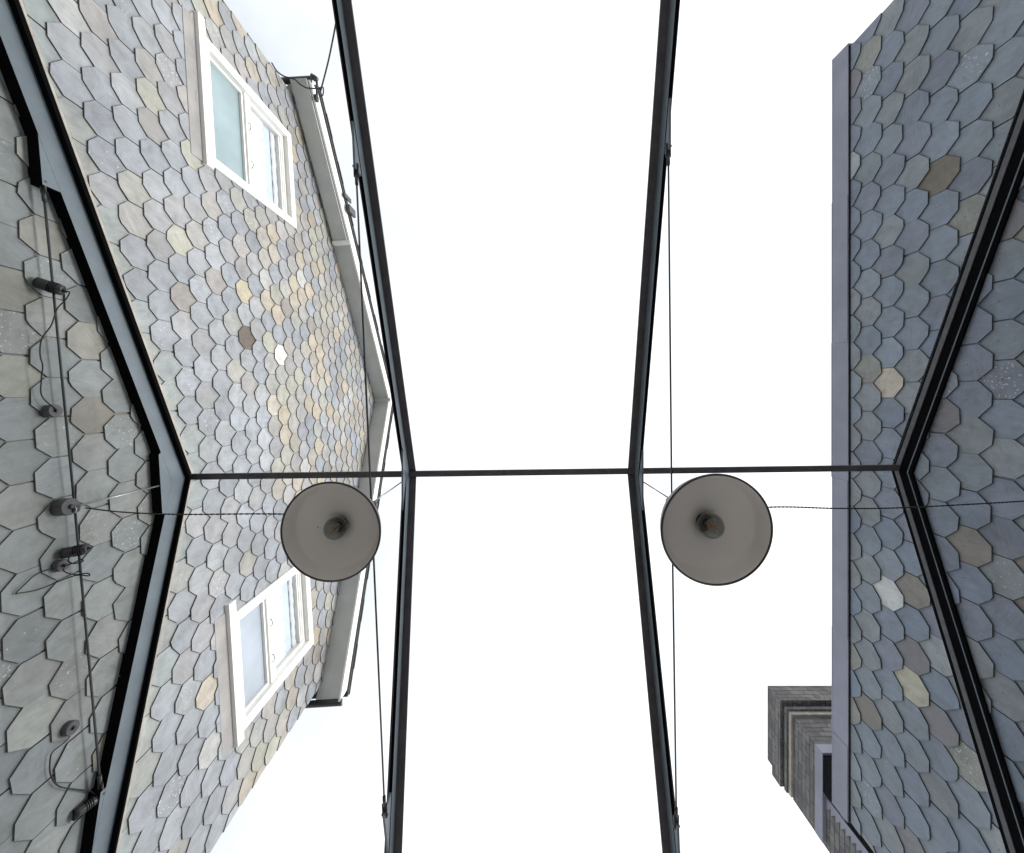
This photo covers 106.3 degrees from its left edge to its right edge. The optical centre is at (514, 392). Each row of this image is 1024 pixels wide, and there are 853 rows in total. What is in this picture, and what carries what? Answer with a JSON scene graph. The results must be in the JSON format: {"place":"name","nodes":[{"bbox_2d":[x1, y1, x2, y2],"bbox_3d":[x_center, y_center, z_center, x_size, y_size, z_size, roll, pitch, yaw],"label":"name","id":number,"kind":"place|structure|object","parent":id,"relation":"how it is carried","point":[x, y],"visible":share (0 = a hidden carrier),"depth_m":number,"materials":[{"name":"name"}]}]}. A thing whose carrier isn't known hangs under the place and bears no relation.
{"place":"outdoors","nodes":[
{"label":"outdoors","id":0,"kind":"place"},
{"bbox_2d":[210,0,892,852],"label":"sky","id":1,"kind":"structure","parent":0,"point":[510,139],"materials":[{"name":"white"}]},
{"bbox_2d":[831,0,1023,852],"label":"slate house","id":2,"kind":"structure","parent":0,"point":[926,95],"depth_m":3.74,"materials":[{"name":"grey stone"}]},
{"label":"ground","id":3,"kind":"structure","parent":0,"visible":0},
{"bbox_2d":[0,0,392,852],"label":"slate house","id":4,"kind":"structure","parent":3,"relation":"on","point":[200,134],"depth_m":3.92,"materials":[{"name":"grey stone"}]},
{"bbox_2d":[32,277,69,409],"bbox_3d":[-3.355,-0.346,2.797,0.192,0.164,0.963,0,-90,0],"label":"spotlight","id":5,"kind":"object","parent":4,"relation":"attached to","point":[52,287],"visible":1,"depth_m":2.76,"materials":[{"name":"black plastic"}]},
{"bbox_2d":[39,405,62,417],"bbox_3d":[-3.356,0.135,2.789,0.091,0.092,0.092,-4,-90,0],"label":"junction pod","id":6,"kind":"object","parent":4,"relation":"attached to","point":[47,411],"visible":0.99,"depth_m":2.76,"materials":[{"name":"grey plastic"}]},
{"bbox_2d":[50,559,69,571],"bbox_3d":[-3.292,1.257,2.788,0.081,0.084,0.084,-4,-90,0],"label":"junction pod","id":7,"kind":"object","parent":4,"relation":"attached to","point":[56,565],"visible":0.88,"depth_m":2.77,"materials":[{"name":"grey plastic"}]},
{"bbox_2d":[49,498,79,515],"bbox_3d":[-3.300,0.842,2.822,0.116,0.124,0.124,-4,-90,0],"label":"junction pod","id":8,"kind":"object","parent":4,"relation":"attached to","point":[62,507],"visible":1,"depth_m":2.79,"materials":[{"name":"grey plastic"}]},
{"bbox_2d":[60,720,79,736],"bbox_3d":[-3.221,2.436,2.787,0.076,0.092,0.092,-4,-90,0],"label":"junction pod","id":9,"kind":"object","parent":4,"relation":"attached to","point":[69,727],"visible":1,"depth_m":2.77,"materials":[{"name":"grey plastic"}]},
{"bbox_2d":[181,4,296,228],"bbox_3d":[-3.675,-3.483,5.245,0.222,2.030,1.763,-4,-90,0],"label":"window","id":10,"kind":"structure","parent":4,"relation":"in","point":[237,135],"depth_m":5.03,"materials":[{"name":"white paint"}]},
{"bbox_2d":[213,566,313,757],"bbox_3d":[-3.261,3.192,5.080,0.222,1.860,1.603,-4,-90,0],"label":"window","id":11,"kind":"structure","parent":4,"relation":"in","point":[260,643],"depth_m":4.88,"materials":[{"name":"white paint"}]},
{"bbox_2d":[271,25,335,96],"bbox_3d":[-2.767,-5.682,5.624,2.301,1.272,0.988,-39,-90,0],"label":"overhead cable","id":12,"kind":"object","parent":4,"relation":"attached to","point":[320,88],"visible":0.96,"depth_m":6.13,"materials":[{"name":"rubber"}]},
{"bbox_2d":[0,0,1023,852],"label":"glass canopy","id":13,"kind":"object","parent":4,"relation":"attached to","point":[56,172],"visible":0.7,"depth_m":3.23,"materials":[{"name":"metal"}]},
{"bbox_2d":[15,543,91,593],"bbox_3d":[-3.208,1.240,2.735,0.225,0.394,0.228,-9,-90,0],"label":"spotlight","id":14,"kind":"object","parent":13,"relation":"attached to","point":[74,551],"visible":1,"depth_m":2.79,"materials":[{"name":"black plastic"}]},
{"bbox_2d":[49,736,98,820],"bbox_3d":[-3.203,2.771,2.791,0.100,0.267,0.676,-6,-90,0],"label":"spotlight","id":15,"kind":"object","parent":13,"relation":"attached to","point":[85,806],"visible":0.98,"depth_m":2.80,"materials":[{"name":"black plastic"}]},
{"bbox_2d":[85,481,380,581],"bbox_3d":[-2.002,0.836,2.589,2.409,0.593,0.603,0,-90,0],"label":"pendant lamp","id":16,"kind":"object","parent":13,"relation":"hanging from","point":[330,531],"visible":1,"depth_m":2.40,"materials":[{"name":"metal"}]},
{"bbox_2d":[660,473,1023,585],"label":"pendant lamp","id":17,"kind":"object","parent":13,"relation":"hanging from","point":[716,529],"visible":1,"depth_m":2.23,"materials":[{"name":"metal"}]},
{"bbox_2d":[768,686,868,852],"bbox_3d":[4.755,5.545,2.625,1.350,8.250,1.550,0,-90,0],"label":"brick building","id":18,"kind":"structure","parent":3,"relation":"on","point":[800,739],"depth_m":5.83,"materials":[{"name":"grey brick"}]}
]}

